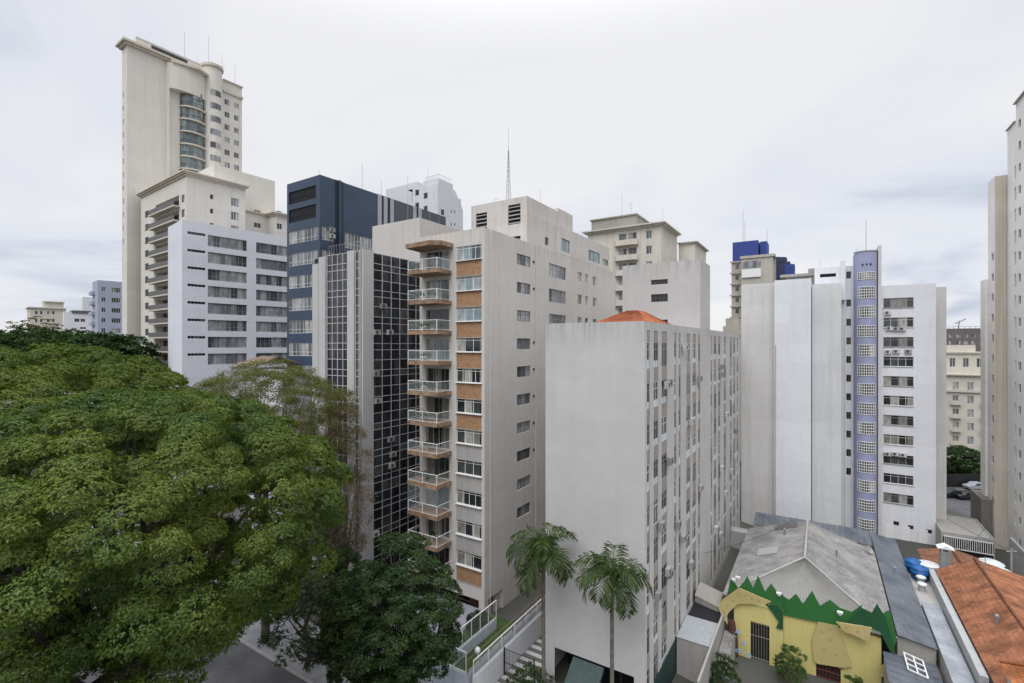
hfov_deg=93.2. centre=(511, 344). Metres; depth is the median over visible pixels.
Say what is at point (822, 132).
sky
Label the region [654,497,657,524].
window
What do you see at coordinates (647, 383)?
window
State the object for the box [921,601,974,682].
shed building
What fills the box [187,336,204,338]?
window
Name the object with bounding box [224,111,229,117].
window
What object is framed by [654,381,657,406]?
window
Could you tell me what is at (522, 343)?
window
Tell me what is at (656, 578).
window
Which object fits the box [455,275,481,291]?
window
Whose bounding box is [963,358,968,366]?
window
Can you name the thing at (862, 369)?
glass block window
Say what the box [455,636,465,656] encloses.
shrub
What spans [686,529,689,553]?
window
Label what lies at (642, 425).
office building
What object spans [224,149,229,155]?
window
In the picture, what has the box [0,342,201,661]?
tree
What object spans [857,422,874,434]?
glass block window
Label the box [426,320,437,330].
plant pot
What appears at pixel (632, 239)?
apartment building
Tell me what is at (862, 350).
glass block window
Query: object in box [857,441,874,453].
glass block window
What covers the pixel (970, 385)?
window
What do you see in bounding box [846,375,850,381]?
window
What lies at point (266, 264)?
window
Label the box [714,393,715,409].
window
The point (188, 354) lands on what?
window
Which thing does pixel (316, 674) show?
sidewalk
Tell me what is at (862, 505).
glass block window
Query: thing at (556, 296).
window
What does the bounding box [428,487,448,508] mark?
window
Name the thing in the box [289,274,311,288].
window
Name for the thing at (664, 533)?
window
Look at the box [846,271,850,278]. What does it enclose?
window
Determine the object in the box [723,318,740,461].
apartment building
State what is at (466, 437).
window
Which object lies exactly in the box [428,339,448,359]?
window
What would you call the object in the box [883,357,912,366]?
window
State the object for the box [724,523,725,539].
window
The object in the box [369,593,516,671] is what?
lawn
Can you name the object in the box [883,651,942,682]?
shed building
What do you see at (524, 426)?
window
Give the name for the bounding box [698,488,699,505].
window
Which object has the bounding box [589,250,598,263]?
window
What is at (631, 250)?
window
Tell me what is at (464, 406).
window
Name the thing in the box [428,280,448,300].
window
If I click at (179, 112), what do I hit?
tower block
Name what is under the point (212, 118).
bay window
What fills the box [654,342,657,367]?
window
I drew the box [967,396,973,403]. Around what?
window
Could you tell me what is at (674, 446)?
window
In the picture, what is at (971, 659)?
parapet wall
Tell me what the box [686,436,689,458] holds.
window
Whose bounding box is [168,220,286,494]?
office building
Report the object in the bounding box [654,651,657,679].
window
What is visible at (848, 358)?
window
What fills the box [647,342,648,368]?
window
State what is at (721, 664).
shrub
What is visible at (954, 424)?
window
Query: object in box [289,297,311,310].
window
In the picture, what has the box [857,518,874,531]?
glass block window
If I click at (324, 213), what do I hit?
office building
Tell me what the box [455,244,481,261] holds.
window
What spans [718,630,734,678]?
shed building
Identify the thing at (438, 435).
window
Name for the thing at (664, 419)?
window
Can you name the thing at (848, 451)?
window
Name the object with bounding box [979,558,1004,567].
water tank
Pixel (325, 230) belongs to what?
window
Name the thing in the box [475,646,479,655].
globe lamp
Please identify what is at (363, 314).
glass office building
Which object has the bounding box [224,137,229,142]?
window
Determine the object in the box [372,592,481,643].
entrance patio
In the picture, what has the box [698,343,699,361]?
window
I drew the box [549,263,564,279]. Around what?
window
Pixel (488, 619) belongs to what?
railing fence
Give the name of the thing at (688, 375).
window
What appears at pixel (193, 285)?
window
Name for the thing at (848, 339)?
window
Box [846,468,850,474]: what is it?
window
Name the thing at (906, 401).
window
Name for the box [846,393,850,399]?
window
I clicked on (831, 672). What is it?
door
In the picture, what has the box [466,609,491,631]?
shrub
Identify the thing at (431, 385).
plant pot
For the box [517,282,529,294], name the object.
window
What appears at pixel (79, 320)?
apartment building
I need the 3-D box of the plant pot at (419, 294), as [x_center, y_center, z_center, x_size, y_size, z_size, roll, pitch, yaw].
[-9.386,-4.958,49.220,1.225,1.161,1.084,0,0,0]
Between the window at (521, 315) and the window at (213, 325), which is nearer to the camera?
the window at (521, 315)
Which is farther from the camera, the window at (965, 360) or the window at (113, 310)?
the window at (113, 310)
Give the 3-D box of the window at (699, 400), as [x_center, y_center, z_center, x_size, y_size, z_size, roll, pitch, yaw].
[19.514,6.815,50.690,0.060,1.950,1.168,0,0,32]
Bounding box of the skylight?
[903,652,928,678]
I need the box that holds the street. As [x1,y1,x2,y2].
[2,537,306,682]
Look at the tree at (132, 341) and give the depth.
83.12 m
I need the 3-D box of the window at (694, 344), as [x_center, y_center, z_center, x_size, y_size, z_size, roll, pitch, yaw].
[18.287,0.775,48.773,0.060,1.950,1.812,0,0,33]
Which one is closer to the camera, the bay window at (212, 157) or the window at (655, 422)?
the window at (655, 422)
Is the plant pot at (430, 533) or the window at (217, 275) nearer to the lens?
the plant pot at (430, 533)
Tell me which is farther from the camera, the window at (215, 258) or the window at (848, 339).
the window at (215, 258)
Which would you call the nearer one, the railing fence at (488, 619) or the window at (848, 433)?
the railing fence at (488, 619)
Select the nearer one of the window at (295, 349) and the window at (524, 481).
the window at (524, 481)
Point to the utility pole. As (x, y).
(1011, 551)
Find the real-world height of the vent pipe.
0.900 m
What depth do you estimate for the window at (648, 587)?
35.79 m
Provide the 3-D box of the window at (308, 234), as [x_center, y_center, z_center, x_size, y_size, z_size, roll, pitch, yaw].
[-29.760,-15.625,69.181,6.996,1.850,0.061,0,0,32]
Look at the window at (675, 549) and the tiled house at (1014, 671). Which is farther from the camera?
the window at (675, 549)
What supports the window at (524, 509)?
in the apartment building at (508, 279)
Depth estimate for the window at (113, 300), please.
143.18 m
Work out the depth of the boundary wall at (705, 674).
40.73 m
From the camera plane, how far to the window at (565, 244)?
62.20 m
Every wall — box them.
[355,605,540,682]
[472,613,541,682]
[697,613,725,682]
[731,527,747,549]
[928,568,988,682]
[1009,537,1023,576]
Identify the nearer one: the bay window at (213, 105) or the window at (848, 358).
the window at (848, 358)
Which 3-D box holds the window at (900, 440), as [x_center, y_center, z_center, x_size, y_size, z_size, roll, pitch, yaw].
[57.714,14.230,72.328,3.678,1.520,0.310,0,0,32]
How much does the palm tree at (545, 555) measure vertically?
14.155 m
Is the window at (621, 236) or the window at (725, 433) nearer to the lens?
the window at (725, 433)
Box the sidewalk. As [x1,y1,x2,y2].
[13,475,426,682]
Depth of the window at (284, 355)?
93.30 m
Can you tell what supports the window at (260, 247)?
in the office building at (227, 296)
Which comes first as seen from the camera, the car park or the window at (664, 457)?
the window at (664, 457)
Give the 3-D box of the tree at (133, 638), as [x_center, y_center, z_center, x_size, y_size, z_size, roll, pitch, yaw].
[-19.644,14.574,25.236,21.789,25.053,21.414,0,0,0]
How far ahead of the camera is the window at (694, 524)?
49.16 m
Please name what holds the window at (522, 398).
in the apartment building at (508, 279)
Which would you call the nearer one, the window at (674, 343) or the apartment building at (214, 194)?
the window at (674, 343)
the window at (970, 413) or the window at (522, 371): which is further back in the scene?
the window at (970, 413)
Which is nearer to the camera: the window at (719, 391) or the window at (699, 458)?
the window at (699, 458)
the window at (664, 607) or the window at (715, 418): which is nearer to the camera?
the window at (664, 607)
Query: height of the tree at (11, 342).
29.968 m
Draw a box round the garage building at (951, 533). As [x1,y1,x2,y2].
[936,515,994,559]
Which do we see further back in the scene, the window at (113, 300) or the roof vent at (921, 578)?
the window at (113, 300)
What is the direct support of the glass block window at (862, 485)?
in the apartment building at (843, 394)
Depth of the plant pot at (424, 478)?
49.15 m
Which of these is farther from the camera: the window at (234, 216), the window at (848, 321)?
the window at (234, 216)
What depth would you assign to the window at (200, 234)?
83.68 m
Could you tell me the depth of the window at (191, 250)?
83.74 m
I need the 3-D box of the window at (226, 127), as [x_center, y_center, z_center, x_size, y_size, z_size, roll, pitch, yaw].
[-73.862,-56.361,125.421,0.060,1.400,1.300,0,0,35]
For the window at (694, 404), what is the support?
in the office building at (642, 425)
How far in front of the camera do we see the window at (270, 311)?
93.30 m
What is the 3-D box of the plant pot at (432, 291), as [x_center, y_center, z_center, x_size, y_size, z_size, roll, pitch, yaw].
[-7.956,-5.058,48.348,1.272,1.172,1.247,0,0,0]
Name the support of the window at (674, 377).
in the office building at (642, 425)
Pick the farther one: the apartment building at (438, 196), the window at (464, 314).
the apartment building at (438, 196)
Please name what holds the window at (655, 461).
in the office building at (642, 425)
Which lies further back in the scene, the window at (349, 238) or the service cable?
the window at (349, 238)
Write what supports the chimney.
on the shed building at (928, 596)
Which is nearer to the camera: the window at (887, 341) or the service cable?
the service cable
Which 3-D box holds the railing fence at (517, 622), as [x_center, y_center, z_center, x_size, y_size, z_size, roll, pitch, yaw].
[4.365,24.244,47.612,0.096,1.272,27.076,0,0,33]
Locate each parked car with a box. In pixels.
[946,488,960,497]
[955,490,970,499]
[962,481,979,488]
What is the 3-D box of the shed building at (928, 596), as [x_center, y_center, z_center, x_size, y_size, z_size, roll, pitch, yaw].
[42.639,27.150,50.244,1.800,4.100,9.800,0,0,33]
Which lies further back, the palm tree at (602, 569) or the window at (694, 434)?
the window at (694, 434)
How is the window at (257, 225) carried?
in the apartment building at (214, 194)
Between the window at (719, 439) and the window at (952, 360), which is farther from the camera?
the window at (952, 360)
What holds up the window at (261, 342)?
in the office building at (227, 296)
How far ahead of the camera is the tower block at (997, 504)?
68.48 m
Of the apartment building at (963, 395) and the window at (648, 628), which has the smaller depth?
the window at (648, 628)
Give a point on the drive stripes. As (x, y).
(532, 654)
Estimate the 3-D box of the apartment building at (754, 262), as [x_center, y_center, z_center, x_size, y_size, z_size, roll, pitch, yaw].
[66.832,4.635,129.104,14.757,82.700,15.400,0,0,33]
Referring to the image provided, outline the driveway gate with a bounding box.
[504,647,534,681]
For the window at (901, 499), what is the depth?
72.42 m
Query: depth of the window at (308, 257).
69.15 m
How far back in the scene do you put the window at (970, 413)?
117.77 m
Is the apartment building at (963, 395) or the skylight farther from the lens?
the apartment building at (963, 395)
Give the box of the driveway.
[497,636,556,682]
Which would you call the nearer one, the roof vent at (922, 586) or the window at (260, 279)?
the roof vent at (922, 586)
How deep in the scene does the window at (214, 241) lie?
87.48 m
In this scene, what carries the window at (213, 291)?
in the office building at (227, 296)
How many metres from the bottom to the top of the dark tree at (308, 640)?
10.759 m
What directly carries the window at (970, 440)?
in the apartment building at (963, 395)
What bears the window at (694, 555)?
in the office building at (642, 425)
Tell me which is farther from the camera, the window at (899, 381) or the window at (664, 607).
the window at (899, 381)
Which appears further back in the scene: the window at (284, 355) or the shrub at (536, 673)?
the window at (284, 355)
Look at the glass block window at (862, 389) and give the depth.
72.96 m
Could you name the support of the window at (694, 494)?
in the office building at (642, 425)
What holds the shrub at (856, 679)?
on the ground at (752, 670)
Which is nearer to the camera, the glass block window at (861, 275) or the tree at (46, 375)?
the tree at (46, 375)
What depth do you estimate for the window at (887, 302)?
72.42 m
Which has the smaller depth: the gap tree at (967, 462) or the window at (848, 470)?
the window at (848, 470)
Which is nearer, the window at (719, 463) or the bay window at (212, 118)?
the window at (719, 463)
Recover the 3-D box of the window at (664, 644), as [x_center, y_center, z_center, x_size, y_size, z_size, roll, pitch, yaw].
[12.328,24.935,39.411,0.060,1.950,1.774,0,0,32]
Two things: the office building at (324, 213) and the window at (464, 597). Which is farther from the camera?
the office building at (324, 213)
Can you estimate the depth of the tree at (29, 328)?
91.93 m
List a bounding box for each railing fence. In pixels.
[442,600,496,673]
[467,595,540,673]
[473,599,540,677]
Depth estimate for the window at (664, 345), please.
39.69 m
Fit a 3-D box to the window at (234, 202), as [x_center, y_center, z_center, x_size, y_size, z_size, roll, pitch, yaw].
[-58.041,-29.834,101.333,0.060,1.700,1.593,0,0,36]
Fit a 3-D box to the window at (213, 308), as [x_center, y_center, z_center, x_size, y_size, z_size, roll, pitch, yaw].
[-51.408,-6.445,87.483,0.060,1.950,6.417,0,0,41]
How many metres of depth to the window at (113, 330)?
143.18 m
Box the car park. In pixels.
[946,487,979,517]
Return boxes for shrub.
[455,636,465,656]
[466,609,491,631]
[505,660,555,682]
[709,651,742,682]
[772,644,808,682]
[843,674,863,682]
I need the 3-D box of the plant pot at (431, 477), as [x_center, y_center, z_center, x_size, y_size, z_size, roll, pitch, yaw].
[-8.133,13.312,48.350,1.019,1.057,1.140,0,0,0]
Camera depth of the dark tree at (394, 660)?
30.88 m
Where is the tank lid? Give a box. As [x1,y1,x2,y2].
[920,560,939,568]
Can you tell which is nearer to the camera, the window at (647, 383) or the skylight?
the window at (647, 383)
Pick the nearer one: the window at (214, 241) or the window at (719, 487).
the window at (719, 487)
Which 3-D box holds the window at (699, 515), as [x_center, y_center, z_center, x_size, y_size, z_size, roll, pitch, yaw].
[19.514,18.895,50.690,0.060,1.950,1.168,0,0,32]
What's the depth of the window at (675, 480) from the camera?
42.50 m
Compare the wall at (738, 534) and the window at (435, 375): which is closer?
the window at (435, 375)
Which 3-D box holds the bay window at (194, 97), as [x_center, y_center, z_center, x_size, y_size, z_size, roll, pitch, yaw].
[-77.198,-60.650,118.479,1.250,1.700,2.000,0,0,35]
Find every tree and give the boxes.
[0,325,83,469]
[0,329,79,403]
[0,331,25,387]
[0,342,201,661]
[0,387,354,682]
[6,315,68,391]
[6,328,139,392]
[48,330,167,498]
[161,357,361,640]
[257,569,393,682]
[278,545,370,667]
[306,393,380,624]
[315,531,464,682]
[506,522,578,682]
[574,541,653,682]
[946,444,979,473]
[946,449,979,473]
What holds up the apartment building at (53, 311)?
on the ground at (752, 670)
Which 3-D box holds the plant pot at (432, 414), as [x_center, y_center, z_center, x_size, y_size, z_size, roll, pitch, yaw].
[-7.704,7.215,48.733,1.255,1.229,1.146,0,0,-34]
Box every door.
[816,663,840,682]
[885,523,927,543]
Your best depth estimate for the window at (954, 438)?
119.22 m
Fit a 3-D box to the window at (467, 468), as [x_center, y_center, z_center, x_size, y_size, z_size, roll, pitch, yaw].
[-4.302,12.215,48.010,3.238,1.470,0.310,0,0,32]
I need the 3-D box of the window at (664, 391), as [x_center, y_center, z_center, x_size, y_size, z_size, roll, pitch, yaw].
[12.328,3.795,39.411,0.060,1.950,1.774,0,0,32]
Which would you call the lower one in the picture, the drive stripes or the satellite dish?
the drive stripes
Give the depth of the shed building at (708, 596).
48.34 m
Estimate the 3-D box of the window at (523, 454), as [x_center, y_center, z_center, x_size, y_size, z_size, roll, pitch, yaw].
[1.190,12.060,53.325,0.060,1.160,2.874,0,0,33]
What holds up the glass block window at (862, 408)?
in the apartment building at (843, 394)
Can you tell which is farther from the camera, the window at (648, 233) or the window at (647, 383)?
the window at (648, 233)
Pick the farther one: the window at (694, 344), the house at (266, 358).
the house at (266, 358)
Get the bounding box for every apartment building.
[25,301,65,400]
[63,297,91,412]
[89,280,121,406]
[135,164,286,441]
[386,174,462,230]
[405,127,614,613]
[582,203,708,314]
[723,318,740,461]
[730,240,794,318]
[741,245,945,544]
[946,318,979,351]
[946,345,979,463]
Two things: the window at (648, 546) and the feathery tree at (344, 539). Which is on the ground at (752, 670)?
the feathery tree at (344, 539)
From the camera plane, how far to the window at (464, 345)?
48.11 m
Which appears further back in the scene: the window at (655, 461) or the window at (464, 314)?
the window at (464, 314)
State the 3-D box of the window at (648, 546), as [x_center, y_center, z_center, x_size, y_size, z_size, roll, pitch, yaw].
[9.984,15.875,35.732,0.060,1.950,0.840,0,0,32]
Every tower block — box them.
[115,32,242,458]
[971,91,1023,550]
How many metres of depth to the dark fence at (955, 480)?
98.70 m
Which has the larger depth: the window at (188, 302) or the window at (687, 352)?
the window at (188, 302)
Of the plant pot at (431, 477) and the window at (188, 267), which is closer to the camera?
the plant pot at (431, 477)
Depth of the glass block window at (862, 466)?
72.97 m
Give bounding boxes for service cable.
[703,517,797,553]
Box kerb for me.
[191,611,312,682]
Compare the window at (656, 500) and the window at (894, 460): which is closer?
the window at (656, 500)
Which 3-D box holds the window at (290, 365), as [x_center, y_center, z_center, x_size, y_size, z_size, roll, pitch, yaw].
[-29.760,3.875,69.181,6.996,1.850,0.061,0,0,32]
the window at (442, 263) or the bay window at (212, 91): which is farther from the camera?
the bay window at (212, 91)
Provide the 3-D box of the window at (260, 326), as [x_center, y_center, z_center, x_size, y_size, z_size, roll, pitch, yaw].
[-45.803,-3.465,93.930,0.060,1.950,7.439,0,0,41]
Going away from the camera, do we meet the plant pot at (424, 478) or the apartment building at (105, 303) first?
the plant pot at (424, 478)
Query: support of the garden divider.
on the lawn at (501, 624)
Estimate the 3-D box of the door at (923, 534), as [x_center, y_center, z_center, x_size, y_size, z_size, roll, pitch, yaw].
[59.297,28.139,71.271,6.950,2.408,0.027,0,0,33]
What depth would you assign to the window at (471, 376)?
48.09 m
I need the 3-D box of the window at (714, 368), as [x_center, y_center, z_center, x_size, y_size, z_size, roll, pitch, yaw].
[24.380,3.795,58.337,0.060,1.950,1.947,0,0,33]
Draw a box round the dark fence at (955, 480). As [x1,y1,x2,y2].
[946,474,979,486]
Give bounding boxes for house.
[236,356,311,546]
[917,548,979,577]
[936,557,1023,682]
[999,659,1023,682]
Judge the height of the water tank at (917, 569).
1.560 m
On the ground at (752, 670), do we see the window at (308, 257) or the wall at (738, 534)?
the wall at (738, 534)
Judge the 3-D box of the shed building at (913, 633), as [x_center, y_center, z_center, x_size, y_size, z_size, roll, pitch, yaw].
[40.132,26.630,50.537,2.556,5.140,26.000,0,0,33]
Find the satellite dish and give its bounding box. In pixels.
[867,546,872,553]
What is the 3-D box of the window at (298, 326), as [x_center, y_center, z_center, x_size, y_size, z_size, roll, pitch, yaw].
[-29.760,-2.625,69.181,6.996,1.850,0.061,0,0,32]
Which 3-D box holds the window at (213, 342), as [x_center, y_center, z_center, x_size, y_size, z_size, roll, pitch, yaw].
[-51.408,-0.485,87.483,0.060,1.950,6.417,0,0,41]
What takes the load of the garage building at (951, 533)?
on the ground at (752, 670)
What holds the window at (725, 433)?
in the office building at (642, 425)
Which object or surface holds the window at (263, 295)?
in the office building at (227, 296)
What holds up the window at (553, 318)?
in the apartment building at (508, 279)
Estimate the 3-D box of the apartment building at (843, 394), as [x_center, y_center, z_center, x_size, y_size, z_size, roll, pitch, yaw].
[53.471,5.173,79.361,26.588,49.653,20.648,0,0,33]
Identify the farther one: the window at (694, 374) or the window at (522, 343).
the window at (522, 343)
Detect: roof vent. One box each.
[916,575,925,582]
[916,581,927,591]
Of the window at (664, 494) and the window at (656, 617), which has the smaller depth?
the window at (656, 617)
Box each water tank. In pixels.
[904,557,920,573]
[910,564,929,581]
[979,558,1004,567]
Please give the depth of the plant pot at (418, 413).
49.24 m
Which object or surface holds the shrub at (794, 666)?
on the ground at (752, 670)
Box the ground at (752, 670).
[2,400,1008,682]
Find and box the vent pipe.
[994,614,999,623]
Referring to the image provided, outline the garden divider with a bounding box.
[448,618,496,665]
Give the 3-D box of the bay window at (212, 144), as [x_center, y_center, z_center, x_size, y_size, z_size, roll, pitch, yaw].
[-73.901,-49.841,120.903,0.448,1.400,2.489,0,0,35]
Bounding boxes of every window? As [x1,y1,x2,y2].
[111,288,119,292]
[111,298,119,302]
[111,308,119,312]
[111,318,119,322]
[111,328,119,332]
[187,231,204,235]
[187,249,204,252]
[187,266,204,269]
[187,284,204,286]
[187,301,204,304]
[187,318,204,321]
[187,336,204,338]
[187,353,204,355]
[192,94,201,101]
[193,109,201,117]
[208,235,246,250]
[208,252,246,266]
[208,269,246,282]
[208,286,246,298]
[208,303,246,314]
[208,320,246,331]
[208,337,246,347]
[208,353,246,364]
[210,89,220,97]
[210,102,220,110]
[210,115,220,123]
[210,128,220,136]
[210,141,220,149]
[210,154,220,162]
[224,99,229,105]
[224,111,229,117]
[224,124,229,130]
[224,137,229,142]
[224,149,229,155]
[224,162,229,168]
[231,198,238,206]
[231,211,238,220]
[254,222,260,227]
[256,242,286,256]
[256,258,286,271]
[256,274,286,286]
[256,290,286,301]
[256,306,286,316]
[256,321,286,331]
[256,337,286,347]
[256,353,286,362]
[289,226,317,244]
[289,250,317,266]
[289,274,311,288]
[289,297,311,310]
[289,320,311,332]
[289,343,311,355]
[290,365,310,368]
[322,226,333,241]
[322,250,333,256]
[345,232,371,249]
[428,250,448,269]
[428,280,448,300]
[428,309,448,330]
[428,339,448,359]
[428,368,448,389]
[428,397,448,419]
[428,427,448,448]
[428,457,448,478]
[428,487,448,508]
[428,517,448,537]
[428,547,448,565]
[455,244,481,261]
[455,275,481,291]
[455,307,480,321]
[455,368,481,383]
[455,399,480,414]
[455,429,481,446]
[455,459,481,477]
[455,489,481,509]
[455,520,481,540]
[455,550,481,571]
[455,592,469,600]
[457,338,481,352]
[517,254,529,266]
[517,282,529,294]
[517,310,529,321]
[517,338,529,348]
[517,366,529,376]
[517,393,529,404]
[517,420,529,433]
[517,447,529,461]
[517,475,529,489]
[517,502,529,517]
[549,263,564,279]
[549,289,564,303]
[549,314,564,323]
[562,239,568,252]
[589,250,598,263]
[619,234,625,239]
[619,249,625,254]
[629,232,635,238]
[629,247,635,253]
[646,230,651,238]
[646,246,651,253]
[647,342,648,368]
[647,383,648,409]
[647,424,648,450]
[647,465,648,491]
[647,505,648,532]
[647,546,648,573]
[647,587,648,613]
[647,628,648,654]
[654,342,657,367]
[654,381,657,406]
[654,420,657,445]
[654,458,657,485]
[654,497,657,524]
[654,536,657,563]
[654,574,657,603]
[654,613,657,642]
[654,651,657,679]
[662,343,666,366]
[662,379,666,403]
[662,416,666,440]
[662,452,666,478]
[662,489,666,515]
[662,525,666,553]
[662,561,666,590]
[662,598,666,627]
[662,634,666,661]
[674,343,675,364]
[674,377,675,399]
[674,411,675,433]
[674,446,675,468]
[674,480,675,502]
[674,549,675,571]
[686,343,689,362]
[686,374,689,394]
[686,405,689,426]
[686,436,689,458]
[686,467,689,488]
[686,498,689,521]
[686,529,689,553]
[686,560,689,583]
[686,591,689,614]
[693,343,695,357]
[693,373,695,391]
[693,402,695,416]
[693,432,695,452]
[693,461,695,482]
[693,491,695,512]
[693,521,695,542]
[693,550,695,572]
[693,580,695,602]
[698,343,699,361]
[698,400,699,418]
[698,429,699,447]
[698,458,699,476]
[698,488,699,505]
[698,515,699,534]
[714,368,715,384]
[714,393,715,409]
[714,418,715,434]
[714,493,715,509]
[714,542,715,559]
[718,391,719,406]
[718,439,719,455]
[718,463,719,479]
[718,487,719,503]
[724,433,725,448]
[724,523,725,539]
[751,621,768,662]
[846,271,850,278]
[846,299,850,306]
[846,319,850,325]
[846,337,850,343]
[846,356,850,362]
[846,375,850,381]
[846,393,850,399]
[846,412,850,418]
[846,430,850,437]
[846,449,850,455]
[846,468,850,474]
[857,272,874,279]
[857,286,874,298]
[857,306,874,317]
[857,325,874,336]
[857,345,874,356]
[857,364,874,375]
[857,383,874,395]
[857,402,874,414]
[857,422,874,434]
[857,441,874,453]
[857,460,874,473]
[857,479,874,492]
[857,498,874,512]
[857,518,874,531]
[883,297,913,308]
[883,317,912,327]
[883,337,912,346]
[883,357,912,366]
[883,376,912,386]
[883,395,913,406]
[883,415,913,426]
[883,434,913,446]
[883,453,913,466]
[883,473,913,486]
[883,492,913,506]
[950,358,954,366]
[952,382,958,388]
[952,395,958,400]
[952,409,958,413]
[952,422,958,427]
[952,435,958,440]
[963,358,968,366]
[967,382,973,389]
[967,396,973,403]
[967,409,973,416]
[967,423,973,430]
[967,436,973,444]
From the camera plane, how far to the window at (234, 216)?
101.28 m
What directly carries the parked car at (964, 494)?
on the car park
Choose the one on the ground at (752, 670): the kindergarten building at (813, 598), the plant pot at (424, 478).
the kindergarten building at (813, 598)
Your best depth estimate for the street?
40.14 m
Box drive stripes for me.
[496,635,541,682]
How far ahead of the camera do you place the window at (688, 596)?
46.79 m
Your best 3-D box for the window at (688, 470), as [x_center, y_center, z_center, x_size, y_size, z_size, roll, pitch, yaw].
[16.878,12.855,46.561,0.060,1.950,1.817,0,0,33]
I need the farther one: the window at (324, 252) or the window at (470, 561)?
the window at (324, 252)
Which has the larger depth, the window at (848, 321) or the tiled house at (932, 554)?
the window at (848, 321)
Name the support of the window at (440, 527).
in the apartment building at (508, 279)
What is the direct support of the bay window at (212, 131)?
in the tower block at (179, 112)
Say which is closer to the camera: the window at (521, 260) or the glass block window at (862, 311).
the window at (521, 260)
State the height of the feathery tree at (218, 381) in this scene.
26.024 m
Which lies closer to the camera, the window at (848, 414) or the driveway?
the driveway
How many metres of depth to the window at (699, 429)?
50.65 m
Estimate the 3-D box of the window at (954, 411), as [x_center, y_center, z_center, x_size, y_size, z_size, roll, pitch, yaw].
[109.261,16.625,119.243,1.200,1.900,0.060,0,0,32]
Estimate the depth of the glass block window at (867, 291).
72.93 m
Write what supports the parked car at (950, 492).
on the car park
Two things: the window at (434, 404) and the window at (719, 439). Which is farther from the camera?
the window at (719, 439)
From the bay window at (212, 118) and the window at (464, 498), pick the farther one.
the bay window at (212, 118)
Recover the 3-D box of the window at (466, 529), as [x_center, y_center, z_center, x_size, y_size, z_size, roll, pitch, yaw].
[-4.302,18.315,48.010,3.238,1.470,0.310,0,0,32]
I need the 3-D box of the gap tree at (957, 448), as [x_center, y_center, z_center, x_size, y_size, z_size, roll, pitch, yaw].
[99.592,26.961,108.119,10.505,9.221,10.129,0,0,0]
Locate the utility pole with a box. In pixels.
[1006,548,1016,571]
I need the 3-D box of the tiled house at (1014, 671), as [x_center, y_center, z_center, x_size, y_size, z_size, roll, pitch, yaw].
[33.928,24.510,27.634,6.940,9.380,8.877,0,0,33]
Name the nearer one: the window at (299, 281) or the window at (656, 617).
the window at (656, 617)
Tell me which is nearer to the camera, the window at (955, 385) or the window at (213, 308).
the window at (213, 308)
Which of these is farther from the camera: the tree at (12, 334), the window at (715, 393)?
the tree at (12, 334)
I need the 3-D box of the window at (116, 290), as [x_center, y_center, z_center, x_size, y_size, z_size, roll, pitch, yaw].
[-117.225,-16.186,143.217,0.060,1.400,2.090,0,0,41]
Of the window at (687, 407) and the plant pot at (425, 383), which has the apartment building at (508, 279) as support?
the plant pot at (425, 383)
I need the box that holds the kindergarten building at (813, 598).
[718,520,897,682]
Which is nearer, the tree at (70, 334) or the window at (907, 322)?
the window at (907, 322)
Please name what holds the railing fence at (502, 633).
on the garden wall at (455, 675)
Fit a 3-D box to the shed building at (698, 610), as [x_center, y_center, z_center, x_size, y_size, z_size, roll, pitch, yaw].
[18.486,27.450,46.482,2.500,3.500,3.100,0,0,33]
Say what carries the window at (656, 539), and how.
in the office building at (642, 425)
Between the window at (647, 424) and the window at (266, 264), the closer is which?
the window at (647, 424)
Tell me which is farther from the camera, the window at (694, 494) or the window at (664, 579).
the window at (694, 494)
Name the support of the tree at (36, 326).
on the ground at (752, 670)
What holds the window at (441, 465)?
in the apartment building at (508, 279)
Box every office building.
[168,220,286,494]
[287,175,445,368]
[312,217,460,578]
[545,259,739,682]
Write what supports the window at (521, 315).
in the apartment building at (508, 279)
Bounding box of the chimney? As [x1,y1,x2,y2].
[936,543,954,579]
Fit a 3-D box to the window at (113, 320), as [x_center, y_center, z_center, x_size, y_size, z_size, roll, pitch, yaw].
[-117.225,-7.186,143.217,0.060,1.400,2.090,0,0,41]
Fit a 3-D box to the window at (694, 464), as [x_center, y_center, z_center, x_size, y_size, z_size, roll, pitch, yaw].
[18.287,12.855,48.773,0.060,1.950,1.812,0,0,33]
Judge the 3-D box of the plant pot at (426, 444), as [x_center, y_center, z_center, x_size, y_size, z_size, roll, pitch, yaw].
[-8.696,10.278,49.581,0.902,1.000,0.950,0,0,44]
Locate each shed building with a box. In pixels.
[676,615,717,682]
[689,602,719,623]
[695,582,722,619]
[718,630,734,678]
[753,512,871,547]
[870,532,937,664]
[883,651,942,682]
[908,573,941,609]
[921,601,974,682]
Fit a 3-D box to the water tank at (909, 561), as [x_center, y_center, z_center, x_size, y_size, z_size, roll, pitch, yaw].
[44.267,24.300,53.357,1.600,1.560,1.584,0,0,0]
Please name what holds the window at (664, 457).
in the office building at (642, 425)
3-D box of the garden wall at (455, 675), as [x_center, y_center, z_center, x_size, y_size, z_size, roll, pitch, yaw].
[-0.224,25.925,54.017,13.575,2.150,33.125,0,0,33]
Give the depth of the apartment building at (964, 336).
236.74 m
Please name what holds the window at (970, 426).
in the apartment building at (963, 395)
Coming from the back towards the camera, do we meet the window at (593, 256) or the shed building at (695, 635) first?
the window at (593, 256)
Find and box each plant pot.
[414,291,425,300]
[415,410,425,420]
[419,382,428,390]
[419,470,428,480]
[420,412,427,421]
[421,351,430,360]
[423,441,430,449]
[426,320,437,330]
[426,473,434,483]
[427,289,437,299]
[428,531,435,540]
[429,383,435,390]
[429,411,441,421]
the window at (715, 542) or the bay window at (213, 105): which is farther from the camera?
the bay window at (213, 105)
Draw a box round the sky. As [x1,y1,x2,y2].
[0,0,1023,331]

